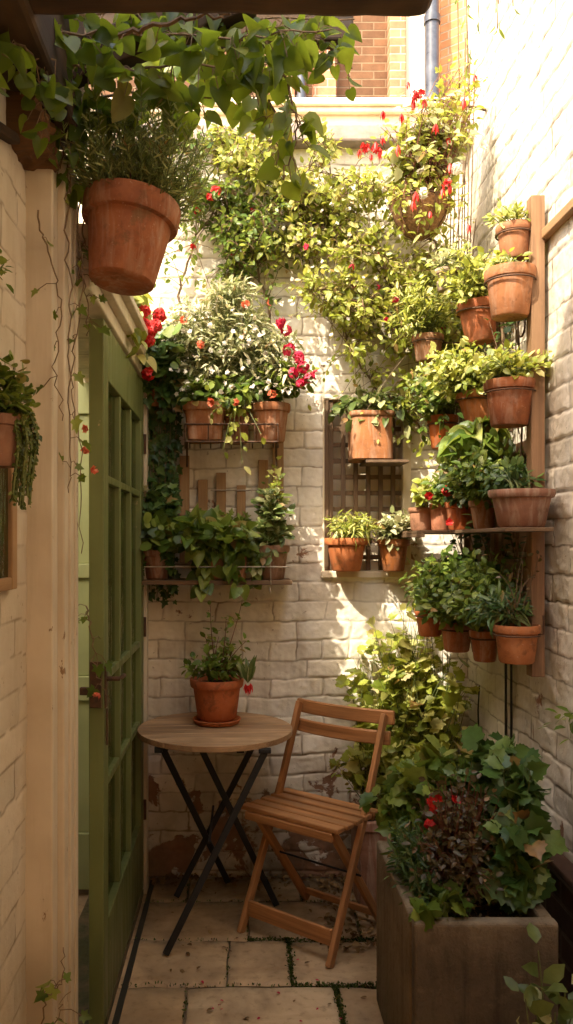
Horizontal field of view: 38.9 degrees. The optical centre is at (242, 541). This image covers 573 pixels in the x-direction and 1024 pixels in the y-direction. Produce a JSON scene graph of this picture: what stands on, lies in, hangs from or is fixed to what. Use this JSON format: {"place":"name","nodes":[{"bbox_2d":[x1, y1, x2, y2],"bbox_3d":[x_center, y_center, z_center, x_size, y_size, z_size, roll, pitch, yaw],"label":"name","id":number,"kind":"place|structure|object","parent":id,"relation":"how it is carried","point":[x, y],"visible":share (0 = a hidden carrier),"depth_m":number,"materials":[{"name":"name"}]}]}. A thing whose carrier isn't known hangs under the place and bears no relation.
{"place":"outdoors","nodes":[
{"label":"outdoors","id":0,"kind":"place"},
{"bbox_2d":[78,889,88,919],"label":"passage floor","id":1,"kind":"structure","parent":0,"point":[83,895],"depth_m":3.27,"materials":[{"name":"beige stone"}]},
{"bbox_2d":[108,876,383,1023],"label":"paving","id":2,"kind":"structure","parent":0,"point":[263,963],"depth_m":2.77,"materials":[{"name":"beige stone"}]},
{"bbox_2d":[112,880,153,1023],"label":"drain slot","id":3,"kind":"object","parent":2,"relation":"on","point":[121,999],"visible":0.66,"depth_m":2.79,"materials":[{"name":"black metal"}]},
{"bbox_2d":[137,712,291,955],"bbox_3d":[-0.106,1.088,3.145,0.604,0.723,0.642,0,0,0],"label":"bistro table","id":4,"kind":"object","parent":2,"relation":"on","point":[249,733],"visible":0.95,"depth_m":3.08,"materials":[{"name":"brown wood"}]},
{"bbox_2d":[180,600,256,726],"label":"potted plant","id":5,"kind":"object","parent":4,"relation":"on","point":[217,687],"visible":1,"depth_m":3.18,"materials":[{"name":"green plant"}]},
{"bbox_2d":[121,879,376,1023],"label":"moss","id":6,"kind":"object","parent":2,"relation":"on","point":[336,986],"visible":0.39,"depth_m":2.66,"materials":[{"name":"green plant"}]},
{"bbox_2d":[148,871,376,952],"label":"leaf litter","id":7,"kind":"object","parent":2,"relation":"on","point":[162,879],"visible":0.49,"depth_m":3.38,"materials":[{"name":"brown plant"}]},
{"bbox_2d":[201,923,341,1021],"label":"fallen petals","id":8,"kind":"object","parent":2,"relation":"on","point":[202,981],"visible":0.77,"depth_m":2.54,"materials":[{"name":"red plant"}]},
{"bbox_2d":[170,886,376,1018],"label":"fallen leaves","id":9,"kind":"object","parent":2,"relation":"on","point":[210,932],"visible":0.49,"depth_m":2.89,"materials":[{"name":"brown plant"}]},
{"bbox_2d":[99,123,472,876],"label":"garden wall","id":10,"kind":"structure","parent":2,"relation":"on","point":[305,631],"depth_m":3.50,"materials":[{"name":"white brick"}]},
{"bbox_2d":[139,304,185,407],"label":"potted plant","id":11,"kind":"object","parent":10,"relation":"attached to","point":[161,355],"visible":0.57,"depth_m":3.18,"materials":[{"name":"green plant"}]},
{"bbox_2d":[141,356,189,608],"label":"ivy","id":12,"kind":"object","parent":10,"relation":"attached to","point":[163,436],"visible":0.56,"depth_m":3.38,"materials":[{"name":"green plant"}]},
{"bbox_2d":[142,442,291,584],"bbox_3d":[-0.108,-0.182,3.364,0.620,0.712,0.243,0,0,0],"label":"wall trellis","id":13,"kind":"object","parent":10,"relation":"attached to","point":[221,490],"depth_m":3.47,"materials":[{"name":"brown wood"}]},
{"bbox_2d":[138,477,195,593],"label":"potted plant","id":14,"kind":"object","parent":13,"relation":"on","point":[162,532],"visible":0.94,"depth_m":3.28,"materials":[{"name":"green plant"}]},
{"bbox_2d":[173,504,261,602],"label":"potted plant","id":15,"kind":"object","parent":13,"relation":"on","point":[225,542],"visible":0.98,"depth_m":3.23,"materials":[{"name":"green plant"}]},
{"bbox_2d":[245,456,295,592],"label":"potted plant","id":16,"kind":"object","parent":13,"relation":"on","point":[272,527],"visible":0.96,"depth_m":3.28,"materials":[{"name":"green plant"}]},
{"bbox_2d":[184,423,278,466],"bbox_3d":[-0.045,-0.394,3.376,0.409,0.169,0.231,0,0,0],"label":"plant rack","id":17,"kind":"object","parent":10,"relation":"attached to","point":[221,442],"visible":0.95,"depth_m":3.27,"materials":[{"name":"metal"}]},
{"bbox_2d":[160,272,304,443],"bbox_3d":[-0.045,-0.755,3.299,0.625,0.690,0.315,0,0,0],"label":"potted plant","id":18,"kind":"object","parent":17,"relation":"on","point":[222,362],"visible":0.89,"depth_m":3.26,"materials":[{"name":"green plant"}]},
{"bbox_2d":[210,394,265,474],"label":"potted plant","id":19,"kind":"object","parent":17,"relation":"on","point":[234,416],"visible":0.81,"depth_m":3.27,"materials":[{"name":"green plant"}]},
{"bbox_2d":[180,299,319,443],"bbox_3d":[0.031,-0.685,3.288,0.560,0.551,0.271,0,0,0],"label":"potted plant","id":20,"kind":"object","parent":17,"relation":"on","point":[272,410],"visible":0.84,"depth_m":3.26,"materials":[{"name":"orange plant"}]},
{"bbox_2d":[154,125,314,333],"bbox_3d":[-0.091,-1.172,3.350,0.806,1.166,0.315,0,0,0],"label":"climbing shrub","id":21,"kind":"object","parent":10,"relation":"attached to","point":[232,218],"visible":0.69,"depth_m":3.35,"materials":[{"name":"green plant"}]},
{"bbox_2d":[60,98,466,223],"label":"parapet wall","id":22,"kind":"structure","parent":10,"relation":"on","point":[348,111],"depth_m":4.27,"materials":[{"name":"white paint"}]},
{"bbox_2d":[167,108,483,481],"bbox_3d":[0.406,-0.871,3.336,1.449,1.805,0.379,0,0,0],"label":"climbing shrub","id":23,"kind":"object","parent":10,"relation":"attached to","point":[319,207],"visible":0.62,"depth_m":3.32,"materials":[{"name":"green plant"}]},
{"bbox_2d":[322,509,384,570],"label":"potted plant","id":24,"kind":"object","parent":10,"relation":"on","point":[346,547],"visible":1,"depth_m":3.37,"materials":[{"name":"orange plant"}]},
{"bbox_2d":[324,400,400,569],"bbox_3d":[0.524,-0.243,3.514,0.336,0.737,0.028,0,0,0],"label":"lattice","id":25,"kind":"object","parent":10,"relation":"on","point":[329,476],"visible":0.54,"depth_m":3.51,"materials":[{"name":"brown wood"}]},
{"bbox_2d":[359,460,408,466],"bbox_3d":[0.599,-0.332,3.428,0.178,0.012,0.185,0,0,0],"label":"bracket shelf","id":26,"kind":"object","parent":10,"relation":"attached to","point":[384,463],"visible":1,"depth_m":3.38,"materials":[{"name":"brown wood"}]},
{"bbox_2d":[328,384,413,462],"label":"potted plant","id":27,"kind":"object","parent":26,"relation":"on","point":[364,429],"visible":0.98,"depth_m":3.34,"materials":[{"name":"orange plant"}]},
{"bbox_2d":[372,505,416,570],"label":"potted plant","id":28,"kind":"object","parent":10,"relation":"on","point":[393,546],"visible":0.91,"depth_m":3.38,"materials":[{"name":"orange plant"}]},
{"bbox_2d":[237,698,394,968],"bbox_3d":[0.272,1.048,3.030,0.444,0.820,0.428,0,0,39],"label":"folding chair","id":29,"kind":"object","parent":2,"relation":"on","point":[323,818],"visible":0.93,"depth_m":3.00,"materials":[{"name":"brown wood"}]},
{"bbox_2d":[351,802,393,905],"bbox_3d":[0.695,1.274,3.285,0.486,0.352,0.270,0,0,0],"label":"long planter","id":30,"kind":"object","parent":2,"relation":"on","point":[367,865],"visible":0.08,"depth_m":3.16,"materials":[{"name":"wood"}]},
{"bbox_2d":[329,603,479,816],"bbox_3d":[0.662,0.692,3.287,0.571,0.881,0.427,0,0,21],"label":"climbing shrub","id":31,"kind":"object","parent":30,"relation":"in","point":[426,703],"visible":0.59,"depth_m":3.27,"materials":[{"name":"green plant"}]},
{"bbox_2d":[377,841,557,1023],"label":"stone trough","id":32,"kind":"object","parent":2,"relation":"on","point":[450,970],"visible":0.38,"depth_m":2.00,"materials":[{"name":"stone"}]},
{"bbox_2d":[359,734,473,851],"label":"leafy shrub","id":33,"kind":"object","parent":32,"relation":"on","point":[404,789],"visible":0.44,"depth_m":2.54,"materials":[{"name":"green plant"}]},
{"bbox_2d":[380,805,482,916],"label":"feathery herb","id":34,"kind":"object","parent":32,"relation":"in","point":[405,858],"visible":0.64,"depth_m":2.21,"materials":[{"name":"green plant"}]},
{"bbox_2d":[408,879,473,931],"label":"leafy shrub","id":35,"kind":"object","parent":32,"relation":"on","point":[431,911],"visible":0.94,"depth_m":2.04,"materials":[{"name":"green plant"}]},
{"bbox_2d":[401,768,504,914],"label":"twiggy shrub","id":36,"kind":"object","parent":32,"relation":"on","point":[458,854],"visible":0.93,"depth_m":2.16,"materials":[{"name":"brown plant"}]},
{"bbox_2d":[441,723,568,916],"bbox_3d":[0.742,0.771,2.291,0.281,0.452,0.548,0,0,0],"label":"leafy shrub","id":37,"kind":"object","parent":32,"relation":"in","point":[527,842],"visible":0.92,"depth_m":2.13,"materials":[{"name":"green plant"}]},
{"bbox_2d":[466,0,572,862],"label":"garden wall","id":38,"kind":"structure","parent":2,"relation":"on","point":[525,100],"depth_m":2.60,"materials":[{"name":"white brick"}]},
{"bbox_2d":[357,56,487,242],"bbox_3d":[0.706,-1.486,3.087,0.562,0.737,0.336,0,0,0],"label":"hanging basket","id":39,"kind":"object","parent":38,"relation":"hanging from","point":[422,205],"visible":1,"depth_m":3.04,"materials":[{"name":"metal"}]},
{"bbox_2d":[450,38,475,422],"bbox_3d":[0.927,-1.289,3.380,0.140,1.579,0.125,0,0,0],"label":"bamboo cane","id":40,"kind":"object","parent":38,"relation":"attached to","point":[463,182],"visible":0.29,"depth_m":3.38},
{"bbox_2d":[399,195,553,676],"bbox_3d":[0.817,-0.335,2.920,0.314,1.529,1.040,0,0,0],"label":"wall trellis","id":41,"kind":"object","parent":38,"relation":"attached to","point":[533,445],"depth_m":2.56,"materials":[{"name":"brown wood"}]},
{"bbox_2d":[378,279,460,363],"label":"potted plant","id":42,"kind":"object","parent":41,"relation":"attached to","point":[424,335],"visible":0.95,"depth_m":3.17,"materials":[{"name":"green plant"}]},
{"bbox_2d":[408,476,438,530],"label":"potted plant","id":43,"kind":"object","parent":41,"relation":"on","point":[420,515],"visible":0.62,"depth_m":3.28,"materials":[{"name":"yellow plant"}]},
{"bbox_2d":[408,571,441,636],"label":"potted plant","id":44,"kind":"object","parent":41,"relation":"attached to","point":[428,628],"visible":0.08,"depth_m":3.23,"materials":[{"name":"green plant"}]},
{"bbox_2d":[398,367,460,449],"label":"potted plant","id":45,"kind":"object","parent":41,"relation":"attached to","point":[441,418],"visible":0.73,"depth_m":3.10,"materials":[{"name":"green plant"}]},
{"bbox_2d":[420,465,453,529],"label":"potted plant","id":46,"kind":"object","parent":41,"relation":"on","point":[439,520],"visible":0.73,"depth_m":3.20,"materials":[{"name":"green plant"}]},
{"bbox_2d":[398,544,493,652],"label":"potted plant","id":47,"kind":"object","parent":41,"relation":"attached to","point":[455,635],"visible":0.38,"depth_m":2.99,"materials":[{"name":"green plant"}]},
{"bbox_2d":[421,239,472,292],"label":"potted plant","id":48,"kind":"object","parent":41,"relation":"attached to","point":[443,259],"visible":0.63,"depth_m":2.98,"materials":[{"name":"green plant"}]},
{"bbox_2d":[410,336,489,421],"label":"potted plant","id":49,"kind":"object","parent":41,"relation":"attached to","point":[471,399],"visible":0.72,"depth_m":2.90,"materials":[{"name":"green plant"}]},
{"bbox_2d":[436,469,472,529],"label":"potted plant","id":50,"kind":"object","parent":41,"relation":"on","point":[455,507],"visible":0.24,"depth_m":3.07,"materials":[{"name":"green plant"}]},
{"bbox_2d":[419,242,496,345],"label":"potted plant","id":51,"kind":"object","parent":41,"relation":"attached to","point":[472,307],"visible":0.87,"depth_m":2.88,"materials":[{"name":"green plant"}]},
{"bbox_2d":[436,415,512,468],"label":"potted plant","id":52,"kind":"object","parent":41,"relation":"attached to","point":[479,432],"visible":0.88,"depth_m":2.77,"materials":[{"name":"green plant"}]},
{"bbox_2d":[432,547,525,662],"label":"potted plant","id":53,"kind":"object","parent":41,"relation":"attached to","point":[484,645],"visible":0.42,"depth_m":2.77,"materials":[{"name":"green plant"}]},
{"bbox_2d":[432,437,525,528],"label":"potted plant","id":54,"kind":"object","parent":41,"relation":"on","point":[465,484],"visible":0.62,"depth_m":2.75,"materials":[{"name":"green plant"}]},
{"bbox_2d":[450,318,525,651],"bbox_3d":[0.886,-0.248,3.065,0.197,1.377,0.917,0,0,0],"label":"climbing shrub","id":55,"kind":"object","parent":41,"relation":"attached to","point":[507,330],"visible":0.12,"depth_m":2.84,"materials":[{"name":"green plant"}]},
{"bbox_2d":[460,538,543,664],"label":"potted plant","id":56,"kind":"object","parent":41,"relation":"attached to","point":[516,640],"visible":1,"depth_m":2.51,"materials":[{"name":"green plant"}]},
{"bbox_2d":[473,247,536,321],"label":"potted plant","id":57,"kind":"object","parent":41,"relation":"attached to","point":[508,281],"visible":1,"depth_m":2.54,"materials":[{"name":"orange plant"}]},
{"bbox_2d":[482,198,530,261],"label":"potted plant","id":58,"kind":"object","parent":41,"relation":"attached to","point":[513,232],"visible":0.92,"depth_m":2.58,"materials":[{"name":"orange plant"}]},
{"bbox_2d":[461,339,554,427],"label":"potted plant","id":59,"kind":"object","parent":41,"relation":"attached to","point":[508,387],"visible":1,"depth_m":2.55,"materials":[{"name":"plant"}]},
{"bbox_2d":[473,455,555,527],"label":"potted plant","id":60,"kind":"object","parent":41,"relation":"on","point":[517,502],"visible":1,"depth_m":2.46,"materials":[{"name":"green plant"}]},
{"bbox_2d":[477,685,479,726],"bbox_3d":[0.968,0.746,3.310,0.006,0.316,0.026,0,0,0],"label":"wall cable","id":61,"kind":"object","parent":38,"relation":"attached to","point":[478,707],"depth_m":3.31,"materials":[{"name":"black metal"}]},
{"bbox_2d":[454,0,520,95],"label":"climbing vine","id":62,"kind":"object","parent":38,"relation":"hanging from","point":[467,71],"visible":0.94,"depth_m":3.12,"materials":[{"name":"brown plant"}]},
{"bbox_2d":[505,664,506,735],"bbox_3d":[0.968,0.584,2.970,0.008,0.341,0.009,0,0,0],"label":"wall cable","id":63,"kind":"object","parent":38,"relation":"attached to","point":[506,699],"depth_m":2.97,"materials":[{"name":"black metal"}]},
{"bbox_2d":[510,664,512,738],"bbox_3d":[0.968,0.578,2.910,0.008,0.321,0.009,0,0,0],"label":"wall cable","id":64,"kind":"object","parent":38,"relation":"attached to","point":[511,700],"depth_m":2.91,"materials":[{"name":"black metal"}]},
{"bbox_2d":[536,706,572,744],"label":"leaf sprig","id":65,"kind":"object","parent":38,"relation":"attached to","point":[570,715],"visible":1,"depth_m":2.31,"materials":[{"name":"green plant"}]},
{"bbox_2d":[542,198,572,242],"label":"wall batten","id":66,"kind":"object","parent":38,"relation":"attached to","point":[561,217],"depth_m":2.44,"materials":[{"name":"brown wood"}]},
{"bbox_2d":[503,922,572,1023],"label":"potted plant","id":67,"kind":"object","parent":2,"relation":"on","point":[553,976],"visible":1,"depth_m":1.72,"materials":[{"name":"green plant"}]},
{"bbox_2d":[541,853,572,1023],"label":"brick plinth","id":68,"kind":"structure","parent":2,"relation":"on","point":[557,905],"depth_m":2.33,"materials":[{"name":"brick"}]},
{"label":"ground","id":69,"kind":"structure","parent":0,"visible":0},
{"bbox_2d":[0,88,91,1023],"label":"house wall","id":70,"kind":"structure","parent":69,"relation":"on","point":[13,721],"depth_m":1.85,"materials":[{"name":"paint"}]},
{"bbox_2d":[0,249,13,293],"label":"leaf sprig","id":71,"kind":"object","parent":70,"relation":"attached to","point":[3,260],"visible":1,"depth_m":1.61,"materials":[{"name":"green plant"}]},
{"bbox_2d":[0,468,16,591],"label":"window","id":72,"kind":"structure","parent":70,"relation":"attached to","point":[8,545],"depth_m":1.76,"materials":[{"name":"brown wood"}]},
{"bbox_2d":[0,350,41,509],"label":"wall pot","id":73,"kind":"object","parent":70,"relation":"attached to","point":[18,423],"depth_m":1.58,"materials":[{"name":"ceramic"}]},
{"bbox_2d":[25,151,154,1023],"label":"door frame","id":74,"kind":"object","parent":70,"relation":"attached to","point":[86,818],"depth_m":2.36,"materials":[{"name":"beige paint"}]},
{"bbox_2d":[34,947,92,1023],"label":"climbing vine","id":75,"kind":"object","parent":74,"relation":"attached to","point":[51,991],"visible":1,"depth_m":1.87,"materials":[{"name":"green plant"}]},
{"bbox_2d":[31,168,112,703],"bbox_3d":[-0.418,-0.241,2.142,0.164,1.425,0.499,0,0,0],"label":"climbing vine","id":76,"kind":"object","parent":74,"relation":"attached to","point":[86,449],"visible":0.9,"depth_m":2.04,"materials":[{"name":"green plant"}]},
{"bbox_2d":[80,319,145,1023],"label":"door leaf","id":77,"kind":"structure","parent":74,"relation":"in","point":[117,438],"depth_m":2.65,"materials":[{"name":"green paint"}]},
{"bbox_2d":[121,142,156,382],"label":"climbing vine","id":78,"kind":"object","parent":70,"relation":"attached to","point":[139,336],"visible":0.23,"depth_m":3.02,"materials":[{"name":"green plant"}]},
{"bbox_2d":[0,0,431,172],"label":"pergola","id":79,"kind":"object","parent":70,"relation":"attached to","point":[30,24],"visible":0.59,"depth_m":1.57,"materials":[{"name":"brown wood"}]},
{"bbox_2d":[53,65,219,295],"bbox_3d":[-0.290,-1.001,2.089,0.470,0.700,0.483,0,0,0],"label":"hanging pot","id":80,"kind":"object","parent":79,"relation":"hanging from","point":[132,210],"visible":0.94,"depth_m":2.00,"materials":[{"name":"ceramic"}]},
{"bbox_2d":[0,12,362,209],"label":"climbing vine","id":81,"kind":"object","parent":79,"relation":"hanging from","point":[208,69],"visible":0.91,"depth_m":1.90,"materials":[{"name":"green plant"}]},
{"bbox_2d":[88,0,466,97],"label":"neighbour house","id":82,"kind":"structure","parent":69,"relation":"on","point":[389,62],"depth_m":5.24,"materials":[{"name":"orange brick"}]},
{"bbox_2d":[296,74,305,97],"bbox_3d":[0.374,-2.050,5.120,0.063,7.000,0.063,0,0,0],"label":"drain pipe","id":83,"kind":"object","parent":82,"relation":"attached to","point":[302,94],"visible":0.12,"depth_m":5.09,"materials":[{"name":"grey metal"}]},
{"bbox_2d":[424,0,440,97],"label":"drain pipe","id":84,"kind":"object","parent":82,"relation":"attached to","point":[432,18],"visible":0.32,"depth_m":5.08,"materials":[{"name":"grey metal"}]}
]}

